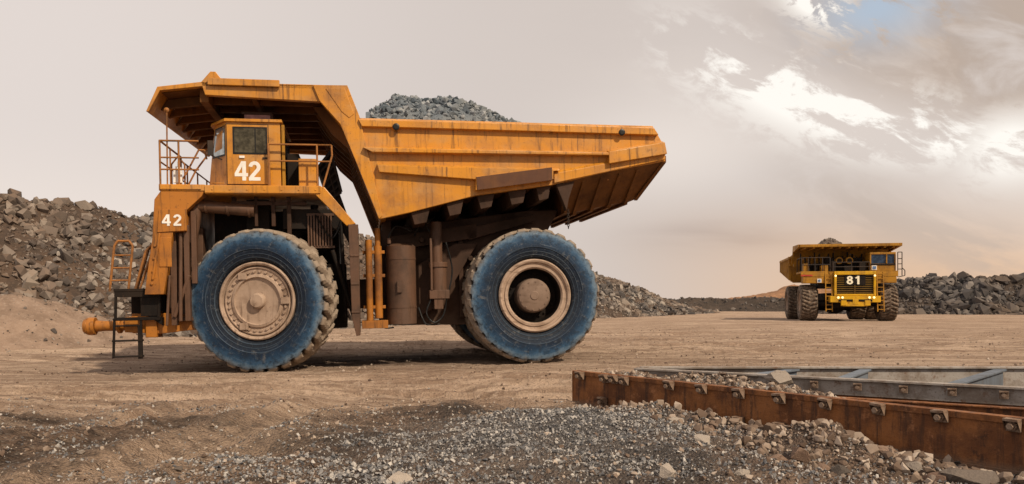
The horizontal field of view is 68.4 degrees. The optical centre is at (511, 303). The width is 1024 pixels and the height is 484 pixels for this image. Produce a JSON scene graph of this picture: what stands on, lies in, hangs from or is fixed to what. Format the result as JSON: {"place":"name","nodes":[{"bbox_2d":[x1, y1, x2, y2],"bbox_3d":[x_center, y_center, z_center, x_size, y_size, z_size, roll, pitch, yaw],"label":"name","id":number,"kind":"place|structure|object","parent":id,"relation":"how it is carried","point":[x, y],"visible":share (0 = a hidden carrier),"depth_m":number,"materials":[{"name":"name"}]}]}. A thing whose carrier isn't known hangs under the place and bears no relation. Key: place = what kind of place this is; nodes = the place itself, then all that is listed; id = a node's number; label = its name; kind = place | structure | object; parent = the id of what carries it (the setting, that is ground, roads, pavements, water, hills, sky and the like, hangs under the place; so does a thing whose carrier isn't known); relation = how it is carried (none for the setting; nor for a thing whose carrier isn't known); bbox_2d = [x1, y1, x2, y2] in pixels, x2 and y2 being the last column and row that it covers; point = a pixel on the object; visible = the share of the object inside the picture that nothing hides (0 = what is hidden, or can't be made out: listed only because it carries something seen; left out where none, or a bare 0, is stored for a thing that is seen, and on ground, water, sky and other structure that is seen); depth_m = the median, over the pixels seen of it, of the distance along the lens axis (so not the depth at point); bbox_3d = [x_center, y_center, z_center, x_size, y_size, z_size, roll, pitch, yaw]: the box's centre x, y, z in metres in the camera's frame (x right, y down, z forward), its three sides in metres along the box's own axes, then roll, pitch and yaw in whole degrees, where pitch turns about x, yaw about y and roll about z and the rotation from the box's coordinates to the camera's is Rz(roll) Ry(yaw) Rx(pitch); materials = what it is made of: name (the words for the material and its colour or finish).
{"place":"outdoors","nodes":[
{"label":"outdoors","id":0,"kind":"place"},
{"bbox_2d":[0,311,1023,483],"bbox_3d":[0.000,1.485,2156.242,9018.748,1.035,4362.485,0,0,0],"label":"ground","id":1,"kind":"structure","parent":0,"point":[120,390],"depth_m":12.91,"materials":[{"name":"brown soil"}]},
{"bbox_2d":[0,291,149,353],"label":"soil mound","id":2,"kind":"object","parent":1,"relation":"on","point":[26,322],"visible":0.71,"depth_m":29.63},
{"bbox_2d":[173,466,182,470],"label":"stone","id":3,"kind":"object","parent":1,"relation":"on","point":[178,468],"visible":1,"depth_m":6.87,"materials":[{"name":"beige stone"}]},
{"bbox_2d":[0,188,719,336],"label":"rubble heap","id":4,"kind":"object","parent":1,"relation":"on","point":[58,249],"visible":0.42,"depth_m":37.28,"materials":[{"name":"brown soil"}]},
{"bbox_2d":[82,72,666,372],"bbox_3d":[-3.667,-1.994,22.132,14.618,7.255,7.776,-1,0,-11],"label":"haul truck","id":5,"kind":"object","parent":1,"relation":"on","point":[246,266],"visible":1,"depth_m":19.06,"materials":[{"name":"orange paint"}]},
{"bbox_2d":[366,93,520,121],"bbox_3d":[-0.927,-5.069,22.652,6.800,2.235,6.560,-1,0,-11],"label":"ore load","id":6,"kind":"object","parent":5,"relation":"in","point":[416,107],"visible":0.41,"depth_m":20.26},
{"bbox_2d":[387,471,412,482],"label":"stone","id":7,"kind":"object","parent":1,"relation":"on","point":[397,476],"visible":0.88,"depth_m":6.42,"materials":[{"name":"beige stone"}]},
{"bbox_2d":[0,370,1014,483],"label":"gravel","id":8,"kind":"structure","parent":1,"relation":"on","point":[332,476],"depth_m":7.35,"materials":[{"name":"grey gravel"}]},
{"bbox_2d":[0,327,1023,483],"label":"rubble","id":9,"kind":"object","parent":1,"relation":"on","point":[899,467],"visible":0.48,"depth_m":8.02,"materials":[{"name":"gravel"}]},
{"bbox_2d":[764,370,792,384],"bbox_3d":[3.615,0.990,10.092,0.416,0.205,0.403,0,0,-15],"label":"stone","id":10,"kind":"object","parent":9,"relation":"on","point":[780,377],"visible":0.98,"depth_m":9.96,"materials":[{"name":"beige stone"}]},
{"bbox_2d":[659,463,675,477],"bbox_3d":[1.336,1.457,6.459,0.148,0.178,0.148,0,0,17],"label":"stone","id":11,"kind":"object","parent":1,"relation":"on","point":[667,470],"visible":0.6,"depth_m":6.41,"materials":[{"name":"beige stone"}]},
{"bbox_2d":[664,417,683,422],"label":"stone","id":12,"kind":"object","parent":1,"relation":"on","point":[673,418],"visible":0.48,"depth_m":8.82,"materials":[{"name":"beige stone"}]},
{"bbox_2d":[692,434,709,444],"bbox_3d":[1.966,1.444,7.863,0.186,0.156,0.232,0,0,5],"label":"stone","id":13,"kind":"object","parent":1,"relation":"on","point":[701,438],"visible":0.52,"depth_m":7.79,"materials":[{"name":"beige stone"}]},
{"bbox_2d":[665,296,784,311],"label":"soil mound","id":14,"kind":"object","parent":1,"relation":"on","point":[763,304],"visible":0.27,"depth_m":130.11,"materials":[{"name":"brown soil"}]},
{"bbox_2d":[734,469,749,475],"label":"stone","id":15,"kind":"object","parent":1,"relation":"on","point":[740,472],"visible":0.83,"depth_m":6.63,"materials":[{"name":"beige stone"}]},
{"bbox_2d":[769,454,787,461],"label":"stone","id":16,"kind":"object","parent":1,"relation":"on","point":[779,457],"visible":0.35,"depth_m":7.19,"materials":[{"name":"beige stone"}]},
{"bbox_2d":[728,284,830,298],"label":"soil mound","id":17,"kind":"object","parent":1,"relation":"on","point":[779,293],"visible":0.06,"depth_m":196.59,"materials":[{"name":"brown soil"}]},
{"bbox_2d":[572,370,1023,474],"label":"steel beam","id":18,"kind":"structure","parent":1,"relation":"on","point":[989,441],"depth_m":8.09,"materials":[{"name":"brown metal"}]},
{"bbox_2d":[791,447,810,462],"bbox_3d":[2.856,1.501,7.430,0.185,0.200,0.231,0,0,24],"label":"stone","id":19,"kind":"object","parent":1,"relation":"on","point":[799,454],"visible":0.84,"depth_m":7.35,"materials":[{"name":"brown stone"}]},
{"bbox_2d":[817,463,829,469],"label":"stone","id":20,"kind":"object","parent":1,"relation":"on","point":[823,466],"visible":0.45,"depth_m":7.15,"materials":[{"name":"beige stone"}]},
{"bbox_2d":[634,366,1023,416],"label":"screen frame","id":21,"kind":"object","parent":1,"relation":"on","point":[993,389],"visible":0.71,"depth_m":10.44,"materials":[{"name":"grey metal"}]},
{"bbox_2d":[830,464,850,475],"bbox_3d":[2.978,1.522,6.832,0.140,0.115,0.172,0,0,-31],"label":"stone","id":22,"kind":"object","parent":1,"relation":"on","point":[838,469],"visible":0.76,"depth_m":6.80,"materials":[{"name":"stone"}]},
{"bbox_2d":[779,243,904,320],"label":"haul truck","id":23,"kind":"object","parent":1,"relation":"on","point":[859,290],"visible":1,"depth_m":57.70,"materials":[{"name":"paint"}]},
{"bbox_2d":[803,238,863,259],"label":"ore load","id":24,"kind":"object","parent":23,"relation":"in","point":[829,241],"visible":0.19,"depth_m":61.78},
{"bbox_2d":[877,445,894,453],"bbox_3d":[3.638,1.446,7.361,0.199,0.126,0.156,0,0,20],"label":"stone","id":25,"kind":"object","parent":1,"relation":"on","point":[882,448],"visible":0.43,"depth_m":7.31,"materials":[{"name":"beige stone"}]},
{"bbox_2d":[905,461,921,471],"bbox_3d":[3.735,1.522,6.998,0.112,0.120,0.143,0,0,-33],"label":"stone","id":26,"kind":"object","parent":1,"relation":"on","point":[915,466],"visible":0.92,"depth_m":6.96,"materials":[{"name":"beige stone"}]},
{"bbox_2d":[818,271,1023,314],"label":"rubble heap","id":27,"kind":"object","parent":1,"relation":"on","point":[962,293],"visible":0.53,"depth_m":94.19,"materials":[{"name":"stone"}]},
{"bbox_2d":[922,472,946,481],"bbox_3d":[3.693,1.539,6.548,0.166,0.141,0.214,0,0,-5],"label":"stone","id":28,"kind":"object","parent":1,"relation":"on","point":[938,475],"visible":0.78,"depth_m":6.51,"materials":[{"name":"brown stone"}]},
{"bbox_2d":[940,469,998,483],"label":"stone","id":29,"kind":"object","parent":1,"relation":"on","point":[963,476],"visible":0.9,"depth_m":6.42,"materials":[{"name":"beige stone"}]},
{"bbox_2d":[0,0,1023,299],"label":"sky","id":30,"kind":"structure","parent":0,"point":[782,125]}
]}

